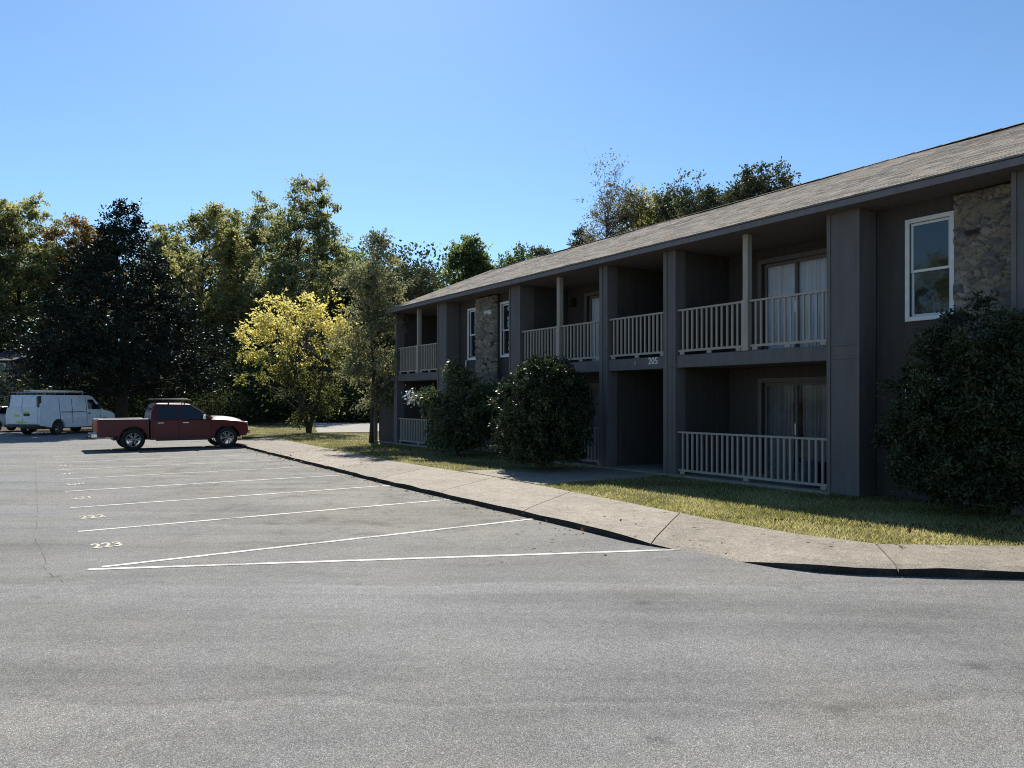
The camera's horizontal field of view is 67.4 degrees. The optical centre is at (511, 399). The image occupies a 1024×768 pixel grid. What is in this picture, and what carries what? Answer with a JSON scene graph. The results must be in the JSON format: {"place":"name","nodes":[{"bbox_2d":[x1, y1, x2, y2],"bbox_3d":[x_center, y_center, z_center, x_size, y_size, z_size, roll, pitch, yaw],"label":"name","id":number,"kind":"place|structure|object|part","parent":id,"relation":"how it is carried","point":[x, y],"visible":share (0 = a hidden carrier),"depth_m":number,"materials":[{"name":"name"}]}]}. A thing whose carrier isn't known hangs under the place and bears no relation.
{"place":"outdoors","nodes":[
{"label":"outdoors","id":0,"kind":"place"},
{"bbox_2d":[313,422,378,431],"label":"drive","id":1,"kind":"structure","parent":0,"point":[342,427],"depth_m":51.99,"materials":[{"name":"grey concrete"}]},
{"bbox_2d":[0,417,876,492],"bbox_3d":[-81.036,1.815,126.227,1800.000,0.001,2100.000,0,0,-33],"label":"ground","id":2,"kind":"structure","parent":0,"point":[89,429],"depth_m":48.91,"materials":[{"name":"green plant"}]},
{"bbox_2d":[0,209,39,344],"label":"woodland tree","id":3,"kind":"object","parent":2,"relation":"on","point":[5,294],"visible":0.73,"depth_m":72.98,"materials":[{"name":"green plant"}]},
{"bbox_2d":[0,352,65,405],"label":"neighbour house","id":4,"kind":"structure","parent":2,"relation":"on","point":[3,359],"depth_m":62.49,"materials":[{"name":"paint"}]},
{"bbox_2d":[0,363,5,381],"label":"window","id":5,"kind":"structure","parent":4,"relation":"in","point":[3,364],"depth_m":61.94,"materials":[{"name":"white glass"}]},
{"bbox_2d":[0,190,82,350],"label":"woodland tree","id":6,"kind":"object","parent":2,"relation":"on","point":[43,261],"visible":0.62,"depth_m":74.33,"materials":[{"name":"green plant"}]},
{"bbox_2d":[32,212,127,342],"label":"woodland tree","id":7,"kind":"object","parent":2,"relation":"on","point":[83,234],"visible":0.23,"depth_m":78.59,"materials":[{"name":"green plant"}]},
{"bbox_2d":[0,198,238,417],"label":"magnolia tree","id":8,"kind":"object","parent":2,"relation":"on","point":[121,368],"visible":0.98,"depth_m":45.24,"materials":[{"name":"green plant"}]},
{"bbox_2d":[125,221,208,340],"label":"woodland tree","id":9,"kind":"object","parent":2,"relation":"on","point":[161,228],"visible":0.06,"depth_m":80.72,"materials":[{"name":"green plant"}]},
{"bbox_2d":[0,335,394,425],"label":"undergrowth","id":10,"kind":"object","parent":2,"relation":"on","point":[234,401],"visible":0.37,"depth_m":59.43,"materials":[{"name":"green plant"}]},
{"bbox_2d":[137,201,267,356],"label":"woodland tree","id":11,"kind":"object","parent":2,"relation":"on","point":[225,249],"visible":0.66,"depth_m":72.75,"materials":[{"name":"green plant"}]},
{"bbox_2d":[0,239,464,419],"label":"wood","id":12,"kind":"object","parent":2,"relation":"on","point":[416,264],"visible":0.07,"depth_m":79.11,"materials":[{"name":"green plant"}]},
{"bbox_2d":[208,190,300,354],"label":"woodland tree","id":13,"kind":"object","parent":2,"relation":"on","point":[254,219],"visible":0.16,"depth_m":80.81,"materials":[{"name":"green plant"}]},
{"bbox_2d":[239,169,362,381],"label":"woodland tree","id":14,"kind":"object","parent":2,"relation":"on","point":[274,280],"visible":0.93,"depth_m":70.51,"materials":[{"name":"green plant"}]},
{"bbox_2d":[308,247,389,357],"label":"woodland tree","id":15,"kind":"object","parent":2,"relation":"on","point":[329,307],"visible":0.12,"depth_m":77.49,"materials":[{"name":"green plant"}]},
{"bbox_2d":[362,255,449,352],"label":"woodland tree","id":16,"kind":"object","parent":2,"relation":"on","point":[419,285],"visible":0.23,"depth_m":76.79,"materials":[{"name":"green plant"}]},
{"bbox_2d":[434,232,497,290],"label":"woodland tree","id":17,"kind":"object","parent":2,"relation":"on","point":[469,257],"visible":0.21,"depth_m":70.92,"materials":[{"name":"green plant"}]},
{"bbox_2d":[489,243,535,270],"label":"woodland tree","id":18,"kind":"object","parent":2,"relation":"on","point":[509,259],"visible":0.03,"depth_m":69.63,"materials":[{"name":"green plant"}]},
{"bbox_2d":[516,241,553,257],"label":"woodland tree","id":19,"kind":"object","parent":2,"relation":"on","point":[539,251],"visible":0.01,"depth_m":75.20,"materials":[{"name":"green plant"}]},
{"bbox_2d":[566,227,591,247],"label":"tree","id":20,"kind":"object","parent":2,"relation":"on","point":[577,242],"visible":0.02,"depth_m":51.61,"materials":[{"name":"green plant"}]},
{"bbox_2d":[573,148,655,245],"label":"bare tree","id":21,"kind":"object","parent":2,"relation":"on","point":[607,204],"visible":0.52,"depth_m":43.51,"materials":[{"name":"grey plant"}]},
{"bbox_2d":[607,180,682,232],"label":"autumn tree","id":22,"kind":"object","parent":2,"relation":"on","point":[645,222],"visible":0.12,"depth_m":44.08,"materials":[{"name":"green plant"}]},
{"bbox_2d":[638,190,692,227],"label":"olive tree","id":23,"kind":"object","parent":2,"relation":"on","point":[671,204],"visible":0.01,"depth_m":46.38,"materials":[{"name":"green plant"}]},
{"bbox_2d":[649,167,738,222],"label":"oak tree","id":24,"kind":"object","parent":2,"relation":"on","point":[703,196],"visible":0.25,"depth_m":41.46,"materials":[{"name":"green plant"}]},
{"bbox_2d":[715,156,800,204],"bbox_3d":[12.654,-4.923,37.786,5.153,13.725,5.364,0,0,18],"label":"oak tree","id":25,"kind":"object","parent":2,"relation":"on","point":[751,185],"visible":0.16,"depth_m":37.56,"materials":[{"name":"green plant"}]},
{"bbox_2d":[0,432,1023,767],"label":"parking lot","id":26,"kind":"structure","parent":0,"point":[618,656],"depth_m":5.75,"materials":[{"name":"grey asphalt"}]},
{"bbox_2d":[0,406,37,430],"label":"parked car","id":27,"kind":"object","parent":26,"relation":"on","point":[3,409],"visible":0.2,"depth_m":42.96,"materials":[{"name":"silver metal"}]},
{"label":"side window","id":28,"kind":"part","parent":27,"relation":"part of","materials":[{"name":"black glass"}]},
{"bbox_2d":[33,464,62,581],"bbox_3d":[-8.949,1.797,14.453,0.232,0.001,16.459,0,0,-33],"label":"asphalt crack","id":29,"kind":"object","parent":26,"relation":"on","point":[36,527],"visible":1,"depth_m":9.75,"materials":[{"name":"grey asphalt"}]},
{"bbox_2d":[4,392,114,434],"bbox_3d":[-24.292,0.692,41.582,2.440,2.222,5.840,0,0,10],"label":"cargo van","id":30,"kind":"object","parent":26,"relation":"on","point":[54,413],"visible":0.84,"depth_m":39.73,"materials":[{"name":"paint"}]},
{"bbox_3d":[-25.192,0.544,38.998,0.845,1.353,0.122,0,0,10],"label":"rear door","id":31,"kind":"part","parent":30,"relation":"part of","materials":[{"name":"paint"}]},
{"bbox_3d":[-24.330,0.544,38.846,0.845,1.353,0.122,0,0,10],"label":"rear door","id":32,"kind":"part","parent":30,"relation":"part of","materials":[{"name":"paint"}]},
{"bbox_2d":[24,390,82,391],"bbox_3d":[-24.069,-0.465,40.426,0.440,0.080,3.600,0,0,10],"label":"ladder","id":33,"kind":"object","parent":30,"relation":"on","point":[49,391],"visible":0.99,"depth_m":39.75,"materials":[{"name":"metal"}]},
{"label":"door","id":34,"kind":"part","parent":30,"relation":"part of","materials":[{"name":"paint"}]},
{"bbox_2d":[79,514,105,518],"bbox_3d":[-6.468,1.796,11.836,0.351,0.001,0.355,0,0,-33],"label":"stall number","id":35,"kind":"object","parent":26,"relation":"on","point":[93,516],"visible":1,"depth_m":11.84,"materials":[{"name":"paint"}]},
{"bbox_2d":[90,542,121,547],"bbox_3d":[-5.032,1.796,9.532,0.338,0.001,0.355,0,0,-33],"label":"stall number","id":36,"kind":"object","parent":26,"relation":"on","point":[108,544],"visible":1,"depth_m":9.54,"materials":[{"name":"paint"}]},
{"bbox_2d":[56,454,260,462],"bbox_3d":[-10.685,1.796,23.687,5.853,0.001,0.076,0,0,-35],"label":"parking line","id":37,"kind":"object","parent":26,"relation":"on","point":[157,458],"visible":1,"depth_m":23.58,"materials":[{"name":"paint"}]},
{"bbox_2d":[86,399,249,450],"bbox_3d":[-12.843,0.880,28.772,5.488,1.845,2.240,0,0,-33],"label":"pickup truck","id":38,"kind":"object","parent":26,"relation":"on","point":[163,421],"visible":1,"depth_m":28.09,"materials":[{"name":"red paint"}]},
{"bbox_3d":[-12.586,0.794,27.925,0.830,1.171,0.228,0,0,-33],"label":"door","id":39,"kind":"part","parent":38,"relation":"part of","materials":[{"name":"red paint"}]},
{"bbox_3d":[-11.749,0.794,28.463,1.100,1.171,0.228,0,0,-33],"label":"door","id":40,"kind":"part","parent":38,"relation":"part of","materials":[{"name":"red paint"}]},
{"bbox_2d":[66,460,270,469],"bbox_3d":[-9.252,1.796,21.390,5.864,0.001,0.076,0,0,-35],"label":"parking line","id":41,"kind":"object","parent":26,"relation":"on","point":[159,465],"visible":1,"depth_m":21.06,"materials":[{"name":"paint"}]},
{"bbox_2d":[72,466,311,478],"bbox_3d":[-7.818,1.796,19.092,5.874,0.001,0.076,0,0,-35],"label":"parking line","id":42,"kind":"object","parent":26,"relation":"on","point":[190,472],"visible":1,"depth_m":19.02,"materials":[{"name":"paint"}]},
{"bbox_2d":[75,475,334,490],"bbox_3d":[-6.385,1.796,16.795,5.885,0.001,0.090,0,0,-35],"label":"parking line","id":43,"kind":"object","parent":26,"relation":"on","point":[199,483],"visible":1,"depth_m":16.52,"materials":[{"name":"paint"}]},
{"bbox_2d":[70,485,390,507],"bbox_3d":[-4.952,1.796,14.497,5.895,0.001,0.090,0,0,-35],"label":"parking line","id":44,"kind":"object","parent":26,"relation":"on","point":[219,497],"visible":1,"depth_m":14.15,"materials":[{"name":"paint"}]},
{"bbox_2d":[78,499,450,531],"bbox_3d":[-3.518,1.796,12.200,5.906,0.001,0.090,0,0,-35],"label":"parking line","id":45,"kind":"object","parent":26,"relation":"on","point":[255,516],"visible":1,"depth_m":11.84,"materials":[{"name":"paint"}]},
{"bbox_2d":[102,519,530,566],"bbox_3d":[-2.001,1.796,9.975,5.915,0.001,0.090,0,0,-35],"label":"parking line","id":46,"kind":"object","parent":26,"relation":"on","point":[305,544],"visible":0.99,"depth_m":9.55,"materials":[{"name":"paint"}]},
{"bbox_2d":[87,549,674,569],"bbox_3d":[-1.241,1.796,8.693,6.613,0.001,0.090,0,0,-9],"label":"parking line","id":47,"kind":"object","parent":26,"relation":"on","point":[376,559],"visible":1,"depth_m":8.65,"materials":[{"name":"paint"}]},
{"bbox_2d":[233,438,1015,548],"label":"fallen leaves","id":48,"kind":"object","parent":26,"relation":"on","point":[909,530],"visible":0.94,"depth_m":12.15,"materials":[{"name":"brown plant"}]},
{"bbox_2d":[0,0,1023,362],"label":"sky","id":49,"kind":"structure","parent":0,"point":[437,121],"materials":[{"name":"blue"}]},
{"bbox_2d":[462,467,663,484],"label":"entrance path","id":50,"kind":"structure","parent":0,"point":[550,476],"depth_m":17.40,"materials":[{"name":"concrete"}]},
{"bbox_2d":[228,437,1023,578],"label":"sidewalk","id":51,"kind":"structure","parent":0,"point":[656,527],"depth_m":10.19,"materials":[{"name":"concrete"}]},
{"bbox_2d":[242,425,1023,545],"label":"lawn","id":52,"kind":"structure","parent":0,"point":[350,437],"depth_m":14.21,"materials":[{"name":"plant"}]},
{"bbox_2d":[232,287,358,432],"bbox_3d":[-11.159,-2.036,39.998,7.116,7.835,4.031,0,0,12],"label":"yellow tree","id":53,"kind":"object","parent":52,"relation":"on","point":[266,321],"visible":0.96,"depth_m":39.82,"materials":[{"name":"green plant"}]},
{"bbox_2d":[320,224,431,442],"bbox_3d":[-5.181,-2.565,30.573,4.363,8.819,3.420,0,0,16],"label":"slender tree","id":54,"kind":"object","parent":52,"relation":"on","point":[369,286],"visible":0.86,"depth_m":30.29,"materials":[{"name":"green plant"}]},
{"bbox_2d":[401,356,500,455],"bbox_3d":[-1.748,0.223,23.564,3.011,3.229,2.741,0,0,-33],"label":"flowering shrub","id":55,"kind":"object","parent":52,"relation":"on","point":[463,405],"visible":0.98,"depth_m":23.27,"materials":[{"name":"green plant"}]},
{"bbox_2d":[486,351,598,469],"bbox_3d":[0.752,0.325,18.662,2.850,3.025,2.784,0,0,-33],"label":"round shrub","id":56,"kind":"object","parent":52,"relation":"on","point":[555,430],"visible":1,"depth_m":18.05,"materials":[{"name":"green plant"}]},
{"bbox_2d":[371,122,1023,515],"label":"apartment building","id":57,"kind":"structure","parent":52,"relation":"on","point":[683,342],"depth_m":16.82,"materials":[{"name":"grey paint"}]},
{"bbox_2d":[467,307,475,359],"bbox_3d":[-1.253,-2.220,25.802,0.120,1.750,0.830,0,0,-33],"label":"window","id":58,"kind":"structure","parent":57,"relation":"in","point":[472,313],"depth_m":26.01,"materials":[{"name":"white plastic"}]},
{"bbox_2d":[500,301,508,357],"bbox_3d":[-0.119,-2.220,24.035,0.120,1.750,0.830,0,0,-33],"label":"window","id":59,"kind":"structure","parent":57,"relation":"in","point":[505,306],"depth_m":24.24,"materials":[{"name":"white plastic"}]},
{"bbox_2d":[584,383,598,456],"bbox_3d":[2.748,0.585,21.954,0.225,2.150,1.920,0,0,-33],"label":"sliding door","id":60,"kind":"structure","parent":57,"relation":"in","point":[594,390],"depth_m":22.50,"materials":[{"name":"paint"}]},
{"bbox_2d":[584,291,598,361],"bbox_3d":[2.748,-2.075,21.954,0.225,2.150,1.920,0,0,-33],"label":"sliding door","id":61,"kind":"structure","parent":57,"relation":"in","point":[594,300],"depth_m":22.62,"materials":[{"name":"paint"}]},
{"bbox_2d":[758,376,826,476],"bbox_3d":[6.167,0.585,16.627,0.225,2.150,1.920,0,0,-33],"label":"sliding door","id":62,"kind":"structure","parent":57,"relation":"in","point":[779,395],"depth_m":16.85,"materials":[{"name":"paint"}]},
{"bbox_2d":[758,248,826,349],"bbox_3d":[6.167,-2.075,16.627,0.225,2.150,1.920,0,0,-33],"label":"sliding door","id":63,"kind":"structure","parent":57,"relation":"in","point":[806,274],"depth_m":16.72,"materials":[{"name":"paint"}]},
{"bbox_2d":[798,461,826,487],"bbox_3d":[5.840,1.430,14.801,0.560,0.460,0.400,0,0,-33],"label":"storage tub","id":64,"kind":"object","parent":57,"relation":"on","point":[813,472],"visible":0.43,"depth_m":14.67,"materials":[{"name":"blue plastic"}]},
{"bbox_2d":[905,369,948,462],"bbox_3d":[7.029,0.350,12.902,0.120,1.750,0.830,0,0,-33],"label":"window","id":65,"kind":"structure","parent":57,"relation":"in","point":[915,369],"depth_m":12.93,"materials":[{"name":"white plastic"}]},
{"bbox_2d":[905,210,954,321],"bbox_3d":[7.029,-2.220,12.902,0.120,1.750,0.830,0,0,-33],"label":"window","id":66,"kind":"structure","parent":57,"relation":"in","point":[932,245],"depth_m":12.93,"materials":[{"name":"glass"}]},
{"bbox_2d":[870,289,1023,520],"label":"tall shrub","id":67,"kind":"object","parent":52,"relation":"on","point":[985,412],"visible":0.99,"depth_m":11.28,"materials":[{"name":"green plant"}]}
]}

